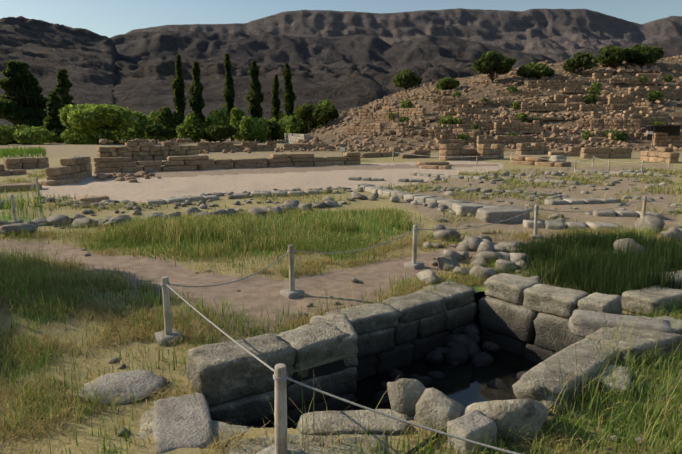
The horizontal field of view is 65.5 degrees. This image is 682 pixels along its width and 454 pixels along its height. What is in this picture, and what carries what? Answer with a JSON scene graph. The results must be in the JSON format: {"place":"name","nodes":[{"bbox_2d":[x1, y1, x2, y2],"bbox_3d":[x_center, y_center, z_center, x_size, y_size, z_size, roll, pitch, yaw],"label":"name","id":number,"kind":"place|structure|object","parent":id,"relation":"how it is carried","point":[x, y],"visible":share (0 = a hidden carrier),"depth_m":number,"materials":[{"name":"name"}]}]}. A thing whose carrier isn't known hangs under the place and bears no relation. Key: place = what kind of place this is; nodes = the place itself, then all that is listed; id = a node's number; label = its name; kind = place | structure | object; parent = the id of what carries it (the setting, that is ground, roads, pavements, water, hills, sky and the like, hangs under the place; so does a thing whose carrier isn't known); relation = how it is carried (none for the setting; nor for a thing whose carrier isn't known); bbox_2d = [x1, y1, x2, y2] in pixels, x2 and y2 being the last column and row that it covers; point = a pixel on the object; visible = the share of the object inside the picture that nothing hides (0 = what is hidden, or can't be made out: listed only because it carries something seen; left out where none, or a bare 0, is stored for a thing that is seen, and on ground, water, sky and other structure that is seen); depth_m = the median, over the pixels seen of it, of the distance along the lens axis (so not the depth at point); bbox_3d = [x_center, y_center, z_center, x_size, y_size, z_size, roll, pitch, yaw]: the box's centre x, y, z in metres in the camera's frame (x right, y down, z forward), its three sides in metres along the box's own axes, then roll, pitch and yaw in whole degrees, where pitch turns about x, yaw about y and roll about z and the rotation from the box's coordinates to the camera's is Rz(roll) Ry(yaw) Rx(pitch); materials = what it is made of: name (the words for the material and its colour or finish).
{"place":"outdoors","nodes":[
{"label":"outdoors","id":0,"kind":"place"},
{"bbox_2d":[0,57,681,453],"bbox_3d":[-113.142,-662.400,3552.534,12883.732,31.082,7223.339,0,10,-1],"label":"ground","id":1,"kind":"structure","parent":0,"point":[258,291],"depth_m":13.74,"materials":[{"name":"beige soil"}]},
{"bbox_2d":[8,196,635,453],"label":"post bases","id":2,"kind":"object","parent":1,"relation":"on","point":[296,293],"visible":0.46,"depth_m":7.41,"materials":[{"name":"concrete"}]},
{"bbox_2d":[10,150,669,453],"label":"fence posts","id":3,"kind":"object","parent":2,"relation":"on","point":[280,402],"visible":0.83,"depth_m":7.29,"materials":[{"name":"grey wood"}]},
{"bbox_2d":[0,152,681,453],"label":"ropes","id":4,"kind":"object","parent":3,"relation":"attached to","point":[353,403],"visible":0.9,"depth_m":5.69,"materials":[{"name":"grey fabric"}]},
{"bbox_2d":[0,73,681,201],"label":"ruined stone walls","id":5,"kind":"structure","parent":1,"relation":"on","point":[172,155],"depth_m":66.72,"materials":[{"name":"stone"}]},
{"bbox_2d":[0,169,681,443],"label":"field stones","id":6,"kind":"object","parent":1,"relation":"on","point":[484,244],"visible":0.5,"depth_m":16.18,"materials":[{"name":"grey stone"}]},
{"bbox_2d":[73,131,652,156],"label":"sign panels","id":7,"kind":"object","parent":1,"relation":"on","point":[343,148],"visible":0.35,"depth_m":58.60,"materials":[{"name":"white"}]},
{"bbox_2d":[74,133,680,453],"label":"stone slabs","id":8,"kind":"structure","parent":1,"relation":"on","point":[182,421],"depth_m":7.14,"materials":[{"name":"stone"}]},
{"bbox_2d":[138,270,681,453],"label":"basin stones","id":9,"kind":"object","parent":1,"relation":"on","point":[527,318],"visible":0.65,"depth_m":6.56,"materials":[{"name":"grey stone"}]},
{"bbox_2d":[353,340,538,419],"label":"basin water","id":10,"kind":"structure","parent":9,"relation":"in","point":[464,385],"depth_m":8.08,"materials":[{"name":"black liquid"}]},
{"bbox_2d":[405,433,440,453],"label":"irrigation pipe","id":11,"kind":"object","parent":1,"relation":"on","point":[412,450],"visible":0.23,"depth_m":4.84,"materials":[{"name":"black"}]},
{"bbox_2d":[248,128,623,152],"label":"red ruin masonry","id":12,"kind":"object","parent":1,"relation":"on","point":[531,134],"visible":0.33,"depth_m":80.43,"materials":[{"name":"stone"}]},
{"bbox_2d":[293,55,681,152],"bbox_3d":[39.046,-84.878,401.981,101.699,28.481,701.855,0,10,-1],"label":"rubble rocks","id":13,"kind":"object","parent":1,"relation":"on","point":[602,71],"visible":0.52,"depth_m":92.95,"materials":[{"name":"beige stone"}]},
{"bbox_2d":[647,125,681,149],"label":"shelter and poles","id":14,"kind":"object","parent":1,"relation":"on","point":[672,130],"visible":0.48,"depth_m":76.93,"materials":[{"name":"grey metal"}]},
{"bbox_2d":[0,145,681,453],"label":"grass","id":15,"kind":"structure","parent":0,"point":[600,267],"depth_m":9.35,"materials":[{"name":"green plant"}]},
{"bbox_2d":[0,8,681,125],"bbox_3d":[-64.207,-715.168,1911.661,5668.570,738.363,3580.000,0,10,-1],"label":"mountain terrain","id":16,"kind":"structure","parent":0,"point":[343,61],"depth_m":1815.60,"materials":[{"name":"stone"}]},
{"bbox_2d":[0,0,681,37],"label":"sky","id":17,"kind":"structure","parent":0,"point":[109,18],"materials":[{"name":"blue"}]},
{"bbox_2d":[225,291,485,446],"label":"basin earth","id":18,"kind":"structure","parent":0,"point":[328,369],"depth_m":6.69,"materials":[{"name":"black soil"}]},
{"bbox_2d":[374,325,525,403],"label":"rubble stones","id":19,"kind":"object","parent":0,"point":[457,349],"visible":0.56,"depth_m":8.61,"materials":[{"name":"grey stone"}]}
]}

